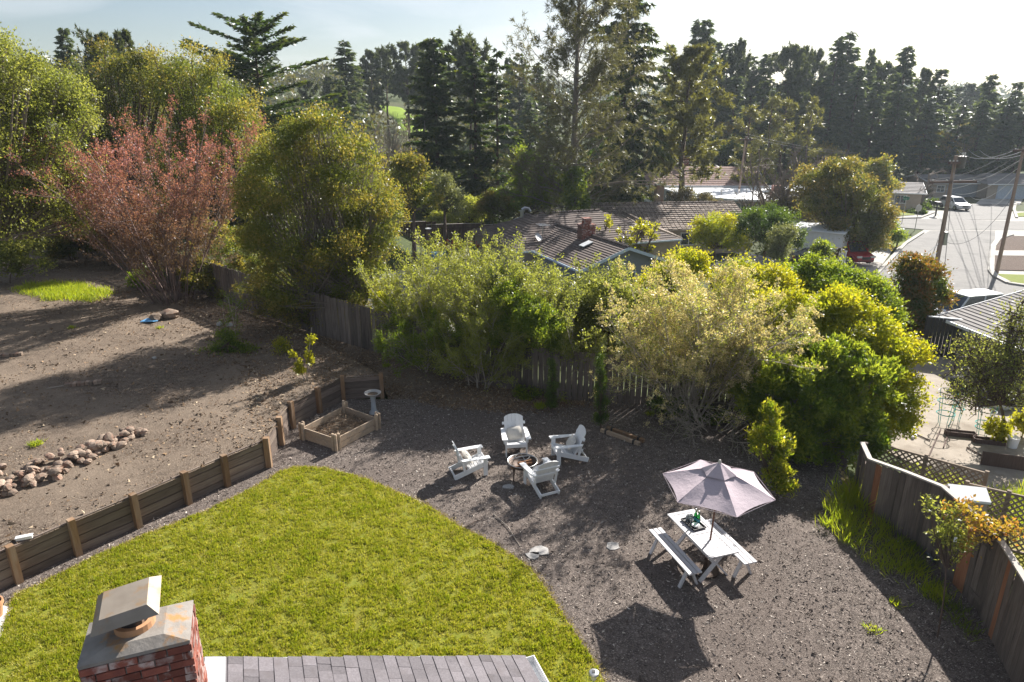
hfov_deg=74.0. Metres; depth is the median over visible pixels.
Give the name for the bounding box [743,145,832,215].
bare tree
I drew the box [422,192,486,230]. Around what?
sage shrub
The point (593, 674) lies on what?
solar path light
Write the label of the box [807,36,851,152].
redwood tree
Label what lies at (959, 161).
utility pole
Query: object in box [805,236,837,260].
shrub
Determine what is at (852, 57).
redwood tree
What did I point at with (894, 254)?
kerb
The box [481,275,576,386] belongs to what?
evergreen shrub
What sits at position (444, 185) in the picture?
tree
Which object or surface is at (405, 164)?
tree
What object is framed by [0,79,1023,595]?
terrain
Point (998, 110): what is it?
redwood tree
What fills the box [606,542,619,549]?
flat stone
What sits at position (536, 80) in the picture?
redwood tree
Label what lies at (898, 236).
round shrub
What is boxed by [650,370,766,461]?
bare twigs
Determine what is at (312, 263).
leafy tree
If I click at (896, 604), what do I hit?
weed tuft
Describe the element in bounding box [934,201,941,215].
mailbox
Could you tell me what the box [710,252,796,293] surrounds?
garage
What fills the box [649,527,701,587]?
picnic bench
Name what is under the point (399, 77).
pine tree
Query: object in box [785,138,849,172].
leafy tree
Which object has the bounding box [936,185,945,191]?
window
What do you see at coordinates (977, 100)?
pine tree
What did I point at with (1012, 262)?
planting bed
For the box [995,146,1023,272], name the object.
utility pole
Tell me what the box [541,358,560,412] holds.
slim cypress
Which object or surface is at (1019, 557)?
side turf
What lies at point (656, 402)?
bush
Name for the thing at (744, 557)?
picnic bench
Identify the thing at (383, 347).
wispy shrub
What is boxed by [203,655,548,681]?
shingled roof
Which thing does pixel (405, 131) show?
bare tree
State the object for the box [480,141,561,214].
leafy tree
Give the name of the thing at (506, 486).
flat stone
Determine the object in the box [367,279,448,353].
wispy shrub
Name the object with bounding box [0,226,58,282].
bush
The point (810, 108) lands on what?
pine tree
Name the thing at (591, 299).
light green shrub
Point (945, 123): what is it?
leafy tree
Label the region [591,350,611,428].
slim cypress
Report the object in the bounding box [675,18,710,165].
redwood tree
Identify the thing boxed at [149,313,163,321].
boulder
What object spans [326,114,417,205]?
bare tree
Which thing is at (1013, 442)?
bucket
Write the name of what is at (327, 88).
pine tree
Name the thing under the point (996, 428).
yellow plant
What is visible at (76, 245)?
bush
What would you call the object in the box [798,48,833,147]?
pine tree
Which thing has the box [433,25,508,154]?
pine tree
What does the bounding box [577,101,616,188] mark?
redwood tree
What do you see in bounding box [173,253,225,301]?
bush
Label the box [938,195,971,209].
parked car
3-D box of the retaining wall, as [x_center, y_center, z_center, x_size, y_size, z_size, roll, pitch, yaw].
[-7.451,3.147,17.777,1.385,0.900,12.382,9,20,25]
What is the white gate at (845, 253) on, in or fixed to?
on the driveway at (878, 261)
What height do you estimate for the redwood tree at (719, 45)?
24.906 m
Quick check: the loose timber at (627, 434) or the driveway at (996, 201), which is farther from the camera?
the driveway at (996, 201)
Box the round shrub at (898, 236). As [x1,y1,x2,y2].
[884,219,910,243]
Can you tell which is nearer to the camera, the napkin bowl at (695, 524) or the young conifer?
the napkin bowl at (695, 524)
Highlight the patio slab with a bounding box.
[0,606,11,636]
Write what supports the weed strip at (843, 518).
on the mulch ground at (636, 609)
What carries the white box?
on the yard at (13, 508)
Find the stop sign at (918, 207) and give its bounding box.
[914,204,921,230]
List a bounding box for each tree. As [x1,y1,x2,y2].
[0,22,114,260]
[1,95,266,305]
[38,33,198,220]
[53,27,84,144]
[71,24,132,106]
[108,27,151,119]
[116,35,286,263]
[174,11,365,230]
[217,97,415,326]
[297,80,321,137]
[321,75,338,116]
[325,40,387,147]
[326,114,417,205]
[332,79,360,170]
[356,49,389,130]
[367,116,427,177]
[369,42,405,132]
[375,147,444,241]
[382,40,426,136]
[403,37,481,220]
[406,43,429,129]
[422,167,469,248]
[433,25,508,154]
[450,52,499,226]
[470,180,563,223]
[471,48,524,223]
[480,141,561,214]
[482,0,697,224]
[498,53,539,152]
[498,57,517,173]
[512,99,544,175]
[525,62,551,157]
[536,86,564,180]
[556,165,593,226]
[577,0,675,213]
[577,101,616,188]
[596,213,660,253]
[642,41,737,200]
[644,110,669,181]
[646,44,685,162]
[653,103,688,164]
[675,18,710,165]
[678,19,720,155]
[701,120,735,165]
[707,41,728,123]
[708,42,744,158]
[713,76,746,166]
[716,37,754,134]
[728,105,766,185]
[729,56,767,148]
[733,153,794,233]
[742,81,779,183]
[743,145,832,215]
[746,54,778,161]
[747,94,785,192]
[759,44,811,183]
[762,96,802,184]
[767,83,787,160]
[770,118,802,180]
[777,41,823,182]
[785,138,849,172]
[786,96,823,184]
[787,153,905,255]
[796,74,834,152]
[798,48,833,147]
[801,86,848,182]
[802,31,870,176]
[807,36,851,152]
[834,66,872,181]
[851,80,889,166]
[852,89,878,166]
[855,152,906,209]
[856,48,876,133]
[863,57,921,119]
[870,87,912,157]
[870,93,911,180]
[874,45,919,161]
[884,250,962,341]
[891,168,944,207]
[895,96,944,181]
[896,94,925,174]
[903,69,956,173]
[904,67,943,175]
[908,130,966,173]
[924,290,1023,437]
[929,106,973,173]
[932,96,958,160]
[934,133,986,173]
[942,113,975,172]
[946,81,992,120]
[956,99,994,174]
[958,72,1003,172]
[959,89,998,119]
[982,103,1019,172]
[983,82,1023,172]
[986,97,1014,171]
[987,100,1023,172]
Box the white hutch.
[947,484,990,518]
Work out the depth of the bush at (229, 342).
24.55 m
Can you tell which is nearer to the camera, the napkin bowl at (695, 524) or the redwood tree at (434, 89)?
the napkin bowl at (695, 524)
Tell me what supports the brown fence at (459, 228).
on the terrain at (404, 239)
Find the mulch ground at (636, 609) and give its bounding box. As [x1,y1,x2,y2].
[0,399,1010,681]
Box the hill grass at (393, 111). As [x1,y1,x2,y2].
[379,105,422,136]
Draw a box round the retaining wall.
[0,372,383,589]
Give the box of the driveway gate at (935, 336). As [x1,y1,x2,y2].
[922,315,962,357]
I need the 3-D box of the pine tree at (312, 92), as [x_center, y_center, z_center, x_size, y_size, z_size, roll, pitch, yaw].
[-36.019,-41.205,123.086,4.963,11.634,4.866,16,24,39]
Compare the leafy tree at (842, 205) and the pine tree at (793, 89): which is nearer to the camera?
the leafy tree at (842, 205)
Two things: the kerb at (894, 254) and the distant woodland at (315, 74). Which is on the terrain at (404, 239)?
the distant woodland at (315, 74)
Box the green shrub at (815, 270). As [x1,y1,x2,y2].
[777,249,915,333]
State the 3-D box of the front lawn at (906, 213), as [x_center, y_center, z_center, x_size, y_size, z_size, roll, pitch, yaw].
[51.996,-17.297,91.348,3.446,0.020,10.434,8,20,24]
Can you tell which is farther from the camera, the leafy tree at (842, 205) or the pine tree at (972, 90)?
the pine tree at (972, 90)
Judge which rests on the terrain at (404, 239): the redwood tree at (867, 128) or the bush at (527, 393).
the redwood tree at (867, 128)
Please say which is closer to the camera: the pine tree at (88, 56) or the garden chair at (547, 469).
the garden chair at (547, 469)
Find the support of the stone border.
on the yard at (13, 508)
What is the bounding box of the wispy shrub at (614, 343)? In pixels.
[535,286,660,384]
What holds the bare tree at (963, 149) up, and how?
on the terrain at (404, 239)
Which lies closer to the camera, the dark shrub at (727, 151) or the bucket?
the bucket
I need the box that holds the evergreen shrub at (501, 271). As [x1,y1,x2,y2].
[479,259,531,311]
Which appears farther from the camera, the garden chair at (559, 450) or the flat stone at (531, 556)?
the garden chair at (559, 450)
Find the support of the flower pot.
on the patio slab
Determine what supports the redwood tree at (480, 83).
on the terrain at (404, 239)
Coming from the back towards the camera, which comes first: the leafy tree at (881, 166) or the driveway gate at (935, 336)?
the leafy tree at (881, 166)
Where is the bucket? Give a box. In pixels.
[1007,435,1021,448]
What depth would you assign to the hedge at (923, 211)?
89.62 m
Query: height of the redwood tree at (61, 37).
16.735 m
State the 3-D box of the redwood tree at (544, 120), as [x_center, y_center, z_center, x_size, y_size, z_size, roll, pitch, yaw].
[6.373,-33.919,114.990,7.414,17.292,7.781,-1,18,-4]
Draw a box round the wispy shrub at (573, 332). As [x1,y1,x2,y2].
[467,246,647,403]
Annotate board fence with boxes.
[21,236,778,413]
[852,442,1023,681]
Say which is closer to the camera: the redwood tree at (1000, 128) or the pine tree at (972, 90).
the redwood tree at (1000, 128)
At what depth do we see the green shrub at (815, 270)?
24.74 m
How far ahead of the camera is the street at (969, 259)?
62.31 m
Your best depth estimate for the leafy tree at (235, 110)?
38.76 m
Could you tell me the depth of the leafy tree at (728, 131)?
109.38 m
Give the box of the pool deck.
[361,266,569,331]
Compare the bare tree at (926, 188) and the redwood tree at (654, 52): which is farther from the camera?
the bare tree at (926, 188)
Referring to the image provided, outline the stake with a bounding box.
[929,428,940,455]
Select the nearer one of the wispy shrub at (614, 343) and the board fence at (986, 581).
the board fence at (986, 581)
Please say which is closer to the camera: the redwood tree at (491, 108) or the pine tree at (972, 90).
the redwood tree at (491, 108)
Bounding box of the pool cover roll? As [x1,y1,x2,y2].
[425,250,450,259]
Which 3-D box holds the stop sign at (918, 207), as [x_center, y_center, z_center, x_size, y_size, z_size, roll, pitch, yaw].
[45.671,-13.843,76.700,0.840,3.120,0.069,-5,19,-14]
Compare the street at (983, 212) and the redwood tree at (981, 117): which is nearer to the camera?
the street at (983, 212)
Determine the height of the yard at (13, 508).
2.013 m
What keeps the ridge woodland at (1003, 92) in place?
on the terrain at (404, 239)
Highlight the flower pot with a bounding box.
[0,595,3,616]
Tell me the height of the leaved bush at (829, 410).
3.717 m
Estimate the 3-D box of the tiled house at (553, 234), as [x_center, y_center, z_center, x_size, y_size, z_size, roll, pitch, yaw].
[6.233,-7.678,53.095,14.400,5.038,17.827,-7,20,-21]
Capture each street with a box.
[793,218,1023,229]
[879,231,1023,300]
[947,204,1008,219]
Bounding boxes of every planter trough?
[944,428,977,437]
[972,435,1005,445]
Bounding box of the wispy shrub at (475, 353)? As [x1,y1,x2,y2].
[413,300,534,390]
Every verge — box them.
[886,240,905,247]
[998,274,1023,283]
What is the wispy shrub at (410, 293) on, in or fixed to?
on the terrain at (404, 239)
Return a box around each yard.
[0,249,588,553]
[886,354,1023,492]
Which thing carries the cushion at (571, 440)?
on the garden chair at (559, 450)
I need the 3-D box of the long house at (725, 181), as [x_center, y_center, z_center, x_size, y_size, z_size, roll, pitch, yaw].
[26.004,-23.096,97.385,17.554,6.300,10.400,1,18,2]
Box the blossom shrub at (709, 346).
[588,251,827,433]
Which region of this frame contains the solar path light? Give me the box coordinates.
[589,668,598,681]
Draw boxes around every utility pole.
[738,136,752,192]
[929,153,976,262]
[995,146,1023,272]
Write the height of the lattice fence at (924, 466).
2.050 m
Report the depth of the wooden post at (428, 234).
53.74 m
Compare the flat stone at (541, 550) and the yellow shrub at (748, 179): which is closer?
the flat stone at (541, 550)
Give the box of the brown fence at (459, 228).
[396,221,492,246]
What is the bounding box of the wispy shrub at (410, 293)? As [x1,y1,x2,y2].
[348,224,499,352]
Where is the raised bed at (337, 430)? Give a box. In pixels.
[298,400,380,451]
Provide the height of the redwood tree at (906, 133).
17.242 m
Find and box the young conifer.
[832,246,845,274]
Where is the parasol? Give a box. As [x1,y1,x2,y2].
[663,459,775,578]
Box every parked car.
[789,247,851,264]
[845,240,875,263]
[937,288,1003,326]
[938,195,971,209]
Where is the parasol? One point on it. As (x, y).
(692, 484)
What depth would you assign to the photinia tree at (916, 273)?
31.57 m
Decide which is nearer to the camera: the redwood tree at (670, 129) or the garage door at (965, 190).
the redwood tree at (670, 129)
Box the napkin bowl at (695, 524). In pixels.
[691,522,699,527]
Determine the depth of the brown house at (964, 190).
108.60 m
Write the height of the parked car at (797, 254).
1.450 m
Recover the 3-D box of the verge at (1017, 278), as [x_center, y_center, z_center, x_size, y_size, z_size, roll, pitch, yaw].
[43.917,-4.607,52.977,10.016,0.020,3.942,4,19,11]
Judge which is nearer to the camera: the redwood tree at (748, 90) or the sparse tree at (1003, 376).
the sparse tree at (1003, 376)
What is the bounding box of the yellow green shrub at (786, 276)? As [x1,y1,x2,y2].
[701,252,810,353]
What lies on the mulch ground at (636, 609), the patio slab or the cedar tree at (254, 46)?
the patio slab
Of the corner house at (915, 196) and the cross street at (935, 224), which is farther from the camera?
the corner house at (915, 196)
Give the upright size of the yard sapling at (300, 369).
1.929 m
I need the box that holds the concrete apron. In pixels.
[876,210,1023,275]
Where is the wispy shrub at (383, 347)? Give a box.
[371,296,463,377]
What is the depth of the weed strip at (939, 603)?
13.16 m
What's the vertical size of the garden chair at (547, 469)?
0.959 m
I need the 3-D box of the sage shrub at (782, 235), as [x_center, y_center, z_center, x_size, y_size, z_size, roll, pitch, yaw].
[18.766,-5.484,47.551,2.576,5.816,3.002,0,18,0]
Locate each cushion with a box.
[461,448,472,463]
[507,426,521,439]
[566,434,575,449]
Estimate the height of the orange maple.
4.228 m
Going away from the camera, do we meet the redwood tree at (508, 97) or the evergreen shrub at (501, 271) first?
the evergreen shrub at (501, 271)
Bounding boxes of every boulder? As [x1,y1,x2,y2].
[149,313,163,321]
[160,308,179,318]
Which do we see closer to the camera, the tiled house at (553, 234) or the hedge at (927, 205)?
the tiled house at (553, 234)
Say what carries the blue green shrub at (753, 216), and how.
on the terrain at (404, 239)
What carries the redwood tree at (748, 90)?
on the terrain at (404, 239)
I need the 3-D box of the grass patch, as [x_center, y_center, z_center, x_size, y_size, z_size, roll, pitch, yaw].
[-20.968,-2.478,31.907,6.199,0.463,3.287,10,21,29]
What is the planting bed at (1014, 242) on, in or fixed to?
on the concrete apron
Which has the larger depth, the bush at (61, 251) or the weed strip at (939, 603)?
the bush at (61, 251)
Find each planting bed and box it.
[994,256,1023,270]
[996,236,1023,249]
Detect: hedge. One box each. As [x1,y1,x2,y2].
[905,207,918,212]
[913,205,928,213]
[920,202,932,209]
[924,197,938,206]
[926,187,932,197]
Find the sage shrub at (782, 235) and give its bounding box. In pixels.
[764,221,802,262]
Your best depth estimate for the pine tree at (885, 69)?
121.88 m
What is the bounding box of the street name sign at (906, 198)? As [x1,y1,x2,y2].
[901,196,909,223]
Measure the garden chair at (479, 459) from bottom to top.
0.959 m
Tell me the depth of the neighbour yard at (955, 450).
22.88 m
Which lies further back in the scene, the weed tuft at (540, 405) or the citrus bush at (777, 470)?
the weed tuft at (540, 405)
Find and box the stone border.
[0,426,147,496]
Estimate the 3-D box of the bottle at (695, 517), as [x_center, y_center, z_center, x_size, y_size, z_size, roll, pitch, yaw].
[3.922,3.712,14.511,0.081,0.305,0.079,0,18,0]
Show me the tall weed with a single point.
(231, 311)
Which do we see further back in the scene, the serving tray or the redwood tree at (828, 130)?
the redwood tree at (828, 130)
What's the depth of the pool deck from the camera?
51.13 m
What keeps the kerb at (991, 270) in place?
on the street at (969, 259)
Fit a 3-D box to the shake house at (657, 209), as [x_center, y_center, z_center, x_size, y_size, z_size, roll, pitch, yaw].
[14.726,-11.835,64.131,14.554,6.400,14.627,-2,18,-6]
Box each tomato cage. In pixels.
[936,388,958,426]
[952,388,965,421]
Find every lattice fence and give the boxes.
[862,444,989,487]
[965,480,1023,553]
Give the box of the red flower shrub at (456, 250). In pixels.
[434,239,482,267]
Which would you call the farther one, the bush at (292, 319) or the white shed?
the white shed
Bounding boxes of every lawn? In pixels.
[0,467,602,681]
[897,209,914,215]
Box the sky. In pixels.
[0,0,1023,93]
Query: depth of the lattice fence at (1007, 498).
16.76 m
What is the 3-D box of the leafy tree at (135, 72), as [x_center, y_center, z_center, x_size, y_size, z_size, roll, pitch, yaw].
[-24.673,-12.140,43.070,9.488,13.417,10.869,-13,22,-34]
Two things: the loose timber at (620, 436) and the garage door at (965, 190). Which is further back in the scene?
the garage door at (965, 190)
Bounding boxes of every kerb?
[874,232,923,274]
[898,212,934,218]
[987,234,1023,285]
[1013,203,1017,217]
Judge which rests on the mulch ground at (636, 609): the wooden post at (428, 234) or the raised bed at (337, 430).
the raised bed at (337, 430)
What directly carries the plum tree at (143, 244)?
on the yard at (13, 508)
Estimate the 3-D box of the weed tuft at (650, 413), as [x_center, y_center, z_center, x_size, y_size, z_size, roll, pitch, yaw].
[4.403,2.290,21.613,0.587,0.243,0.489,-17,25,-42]
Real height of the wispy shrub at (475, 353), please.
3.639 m
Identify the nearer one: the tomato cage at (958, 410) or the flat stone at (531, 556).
the flat stone at (531, 556)
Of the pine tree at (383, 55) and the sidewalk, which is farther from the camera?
the pine tree at (383, 55)
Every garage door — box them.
[946,185,977,196]
[995,185,1023,198]
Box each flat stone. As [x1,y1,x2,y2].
[502,484,513,488]
[525,552,538,559]
[529,545,548,555]
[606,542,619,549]
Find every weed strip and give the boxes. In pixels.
[815,489,959,603]
[897,532,987,641]
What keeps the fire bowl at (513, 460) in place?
on the mulch ground at (636, 609)
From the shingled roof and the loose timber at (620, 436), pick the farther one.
the loose timber at (620, 436)
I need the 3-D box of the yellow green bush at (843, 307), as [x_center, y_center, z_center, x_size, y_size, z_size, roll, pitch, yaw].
[9.898,0.506,21.416,6.358,4.805,3.328,7,20,20]
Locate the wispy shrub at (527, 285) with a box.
[428,226,601,378]
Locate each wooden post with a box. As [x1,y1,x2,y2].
[412,242,416,266]
[425,228,431,266]
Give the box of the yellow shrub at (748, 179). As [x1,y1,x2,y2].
[733,169,761,186]
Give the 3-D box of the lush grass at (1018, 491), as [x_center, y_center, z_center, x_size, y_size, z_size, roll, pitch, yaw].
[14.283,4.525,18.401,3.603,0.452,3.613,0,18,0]
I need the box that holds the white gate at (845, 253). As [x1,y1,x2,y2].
[831,250,846,266]
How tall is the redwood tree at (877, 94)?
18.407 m
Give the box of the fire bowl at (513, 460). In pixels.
[507,453,537,481]
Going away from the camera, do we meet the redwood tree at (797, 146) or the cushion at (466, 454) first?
the cushion at (466, 454)
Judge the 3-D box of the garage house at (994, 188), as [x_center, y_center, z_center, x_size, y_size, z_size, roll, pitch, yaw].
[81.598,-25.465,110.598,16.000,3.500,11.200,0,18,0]
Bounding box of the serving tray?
[681,516,705,530]
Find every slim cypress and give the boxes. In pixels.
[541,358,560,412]
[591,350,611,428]
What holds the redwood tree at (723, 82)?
on the terrain at (404, 239)
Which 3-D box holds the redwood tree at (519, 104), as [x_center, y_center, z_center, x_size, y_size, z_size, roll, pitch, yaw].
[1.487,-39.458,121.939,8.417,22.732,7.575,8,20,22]
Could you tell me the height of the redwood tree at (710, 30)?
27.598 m
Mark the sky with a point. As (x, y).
(973, 40)
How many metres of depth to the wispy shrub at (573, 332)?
23.14 m
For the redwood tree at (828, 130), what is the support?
on the terrain at (404, 239)
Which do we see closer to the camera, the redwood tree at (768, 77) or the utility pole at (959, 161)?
the utility pole at (959, 161)
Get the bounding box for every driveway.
[846,247,894,272]
[903,336,950,377]
[976,198,1022,203]
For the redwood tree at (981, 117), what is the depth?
110.44 m
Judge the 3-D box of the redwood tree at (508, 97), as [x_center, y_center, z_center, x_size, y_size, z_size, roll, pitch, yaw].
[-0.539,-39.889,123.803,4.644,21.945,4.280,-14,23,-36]
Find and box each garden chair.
[448,441,489,479]
[501,413,530,456]
[519,457,559,498]
[549,425,588,464]
[975,399,998,435]
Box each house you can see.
[468,206,682,297]
[589,178,753,253]
[634,158,766,201]
[648,181,828,222]
[879,180,926,208]
[898,174,985,196]
[936,290,1023,384]
[972,173,1023,198]
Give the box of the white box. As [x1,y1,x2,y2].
[15,533,32,540]
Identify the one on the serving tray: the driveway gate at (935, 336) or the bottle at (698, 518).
the bottle at (698, 518)
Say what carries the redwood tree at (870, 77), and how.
on the terrain at (404, 239)
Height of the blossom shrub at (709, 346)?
5.644 m
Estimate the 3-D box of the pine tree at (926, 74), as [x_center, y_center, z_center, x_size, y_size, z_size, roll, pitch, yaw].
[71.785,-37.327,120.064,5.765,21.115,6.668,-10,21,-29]
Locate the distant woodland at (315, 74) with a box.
[4,56,1022,238]
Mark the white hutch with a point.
(982, 497)
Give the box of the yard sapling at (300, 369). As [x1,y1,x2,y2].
[288,327,317,380]
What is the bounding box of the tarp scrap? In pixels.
[140,318,157,321]
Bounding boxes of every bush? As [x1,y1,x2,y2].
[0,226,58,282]
[24,232,107,265]
[28,199,134,265]
[124,263,168,289]
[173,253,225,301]
[189,214,268,277]
[193,326,261,355]
[229,257,375,332]
[266,335,292,355]
[512,383,547,401]
[644,393,747,426]
[727,329,908,471]
[740,280,938,441]
[745,397,801,498]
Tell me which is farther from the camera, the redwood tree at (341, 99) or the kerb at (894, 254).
the redwood tree at (341, 99)
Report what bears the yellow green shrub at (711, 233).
on the terrain at (404, 239)
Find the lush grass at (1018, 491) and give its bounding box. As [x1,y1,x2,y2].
[981,477,1023,541]
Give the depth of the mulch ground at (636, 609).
14.65 m
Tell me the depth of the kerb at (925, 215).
86.26 m
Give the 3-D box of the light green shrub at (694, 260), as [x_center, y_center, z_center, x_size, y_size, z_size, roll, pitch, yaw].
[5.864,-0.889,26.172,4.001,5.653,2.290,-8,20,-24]
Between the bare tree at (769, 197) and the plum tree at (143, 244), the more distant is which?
the bare tree at (769, 197)
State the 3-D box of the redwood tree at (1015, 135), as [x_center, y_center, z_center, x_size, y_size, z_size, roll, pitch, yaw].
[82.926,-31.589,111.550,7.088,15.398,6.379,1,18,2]
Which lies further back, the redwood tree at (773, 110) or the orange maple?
the redwood tree at (773, 110)
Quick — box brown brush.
[760,186,821,222]
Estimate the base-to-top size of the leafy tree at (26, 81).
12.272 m
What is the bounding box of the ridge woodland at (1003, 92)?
[43,55,1023,118]
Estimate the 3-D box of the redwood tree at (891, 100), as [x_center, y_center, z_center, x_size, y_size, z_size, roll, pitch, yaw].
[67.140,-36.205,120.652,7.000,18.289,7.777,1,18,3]
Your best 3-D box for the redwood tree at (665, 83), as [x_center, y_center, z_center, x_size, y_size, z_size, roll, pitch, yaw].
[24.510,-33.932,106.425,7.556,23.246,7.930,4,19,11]
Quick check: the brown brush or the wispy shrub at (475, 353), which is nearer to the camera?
the wispy shrub at (475, 353)
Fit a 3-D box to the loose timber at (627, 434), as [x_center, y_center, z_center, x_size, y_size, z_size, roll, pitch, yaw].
[3.355,2.748,20.115,1.294,0.130,0.115,16,24,40]
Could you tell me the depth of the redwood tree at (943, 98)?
116.23 m
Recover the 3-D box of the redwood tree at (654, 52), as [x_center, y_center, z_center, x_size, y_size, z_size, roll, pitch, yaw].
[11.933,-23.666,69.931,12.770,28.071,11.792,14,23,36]
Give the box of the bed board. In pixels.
[980,451,1023,470]
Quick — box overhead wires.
[749,134,1022,312]
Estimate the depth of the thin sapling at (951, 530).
12.21 m
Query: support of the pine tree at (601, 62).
on the terrain at (404, 239)
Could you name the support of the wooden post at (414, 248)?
on the pool deck
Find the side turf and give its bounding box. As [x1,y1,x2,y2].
[1004,527,1023,574]
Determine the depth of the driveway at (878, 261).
60.13 m
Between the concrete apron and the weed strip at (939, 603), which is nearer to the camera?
the weed strip at (939, 603)
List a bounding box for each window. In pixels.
[620,271,635,285]
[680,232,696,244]
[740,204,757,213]
[894,195,906,203]
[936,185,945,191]
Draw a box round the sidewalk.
[995,250,1023,255]
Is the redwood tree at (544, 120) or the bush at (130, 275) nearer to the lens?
the bush at (130, 275)
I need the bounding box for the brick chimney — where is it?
[77,575,207,681]
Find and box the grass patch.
[10,278,117,302]
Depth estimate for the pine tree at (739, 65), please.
114.51 m
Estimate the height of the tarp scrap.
0.120 m
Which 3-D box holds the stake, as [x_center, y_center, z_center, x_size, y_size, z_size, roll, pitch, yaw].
[14.046,3.349,22.574,0.042,0.040,2.533,14,23,36]
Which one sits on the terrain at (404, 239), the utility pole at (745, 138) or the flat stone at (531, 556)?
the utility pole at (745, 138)
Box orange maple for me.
[938,494,1023,558]
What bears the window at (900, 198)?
in the corner house at (915, 196)
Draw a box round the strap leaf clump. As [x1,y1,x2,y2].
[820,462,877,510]
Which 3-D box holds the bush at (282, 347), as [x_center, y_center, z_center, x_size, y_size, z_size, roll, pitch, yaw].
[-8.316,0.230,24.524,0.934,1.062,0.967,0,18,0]
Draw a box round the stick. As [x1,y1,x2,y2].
[493,513,519,545]
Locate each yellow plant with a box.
[979,415,1018,442]
[1007,407,1023,437]
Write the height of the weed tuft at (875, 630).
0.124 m
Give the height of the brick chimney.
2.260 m
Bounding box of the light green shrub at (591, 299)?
[555,262,666,387]
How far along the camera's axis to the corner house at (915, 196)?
93.87 m
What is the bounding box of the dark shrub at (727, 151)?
[685,133,749,165]
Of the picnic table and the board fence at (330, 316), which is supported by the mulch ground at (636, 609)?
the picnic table
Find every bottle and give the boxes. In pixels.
[693,508,696,521]
[696,510,700,523]
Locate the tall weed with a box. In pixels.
[216,290,245,336]
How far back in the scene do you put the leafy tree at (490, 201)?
61.29 m
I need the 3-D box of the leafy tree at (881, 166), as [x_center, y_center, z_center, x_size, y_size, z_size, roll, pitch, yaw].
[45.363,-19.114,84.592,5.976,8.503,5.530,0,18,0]
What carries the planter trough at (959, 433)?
on the neighbour yard at (955, 450)
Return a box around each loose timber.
[600,428,639,445]
[606,426,644,442]
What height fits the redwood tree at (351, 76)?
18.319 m
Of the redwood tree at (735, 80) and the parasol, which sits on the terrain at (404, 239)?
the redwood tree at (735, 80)
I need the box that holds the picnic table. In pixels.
[667,509,738,582]
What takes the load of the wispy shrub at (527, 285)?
on the terrain at (404, 239)
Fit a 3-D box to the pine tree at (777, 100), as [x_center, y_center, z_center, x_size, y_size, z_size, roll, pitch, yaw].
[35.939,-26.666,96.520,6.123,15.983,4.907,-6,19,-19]
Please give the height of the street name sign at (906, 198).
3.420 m
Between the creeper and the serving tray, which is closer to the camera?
the serving tray
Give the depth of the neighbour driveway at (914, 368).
29.52 m
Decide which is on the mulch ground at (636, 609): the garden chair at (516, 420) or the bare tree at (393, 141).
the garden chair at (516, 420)
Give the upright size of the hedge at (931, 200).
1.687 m
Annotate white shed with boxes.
[792,222,853,255]
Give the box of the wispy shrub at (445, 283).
[405,228,563,373]
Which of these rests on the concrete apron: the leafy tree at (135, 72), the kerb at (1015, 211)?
the kerb at (1015, 211)
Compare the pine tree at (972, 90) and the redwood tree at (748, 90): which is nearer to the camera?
the redwood tree at (748, 90)
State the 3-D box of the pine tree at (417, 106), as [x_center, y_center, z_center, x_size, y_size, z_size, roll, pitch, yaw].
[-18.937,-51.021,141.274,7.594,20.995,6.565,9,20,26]
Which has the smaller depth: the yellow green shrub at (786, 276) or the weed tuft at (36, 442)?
the weed tuft at (36, 442)
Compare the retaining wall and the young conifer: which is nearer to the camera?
the retaining wall
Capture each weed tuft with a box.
[26,438,47,446]
[532,401,546,409]
[645,409,656,415]
[860,620,886,634]
[889,595,914,608]
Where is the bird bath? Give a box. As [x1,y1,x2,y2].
[364,389,380,414]
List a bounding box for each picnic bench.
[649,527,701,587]
[706,519,756,577]
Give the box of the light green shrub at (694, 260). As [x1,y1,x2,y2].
[629,241,716,387]
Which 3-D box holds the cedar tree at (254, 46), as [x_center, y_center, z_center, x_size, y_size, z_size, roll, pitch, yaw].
[-21.165,-17.856,56.803,18.296,17.611,17.899,6,19,19]
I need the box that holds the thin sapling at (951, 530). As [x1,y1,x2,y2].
[914,492,980,637]
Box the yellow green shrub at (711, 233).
[684,209,759,288]
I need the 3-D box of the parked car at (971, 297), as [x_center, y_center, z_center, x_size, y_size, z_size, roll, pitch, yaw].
[27.731,-1.998,41.792,5.050,1.950,2.250,-5,19,-14]
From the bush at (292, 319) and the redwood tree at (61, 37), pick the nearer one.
the bush at (292, 319)
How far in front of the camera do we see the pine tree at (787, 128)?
96.83 m
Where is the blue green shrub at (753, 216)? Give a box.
[730,200,810,256]
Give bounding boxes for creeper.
[891,459,1013,527]

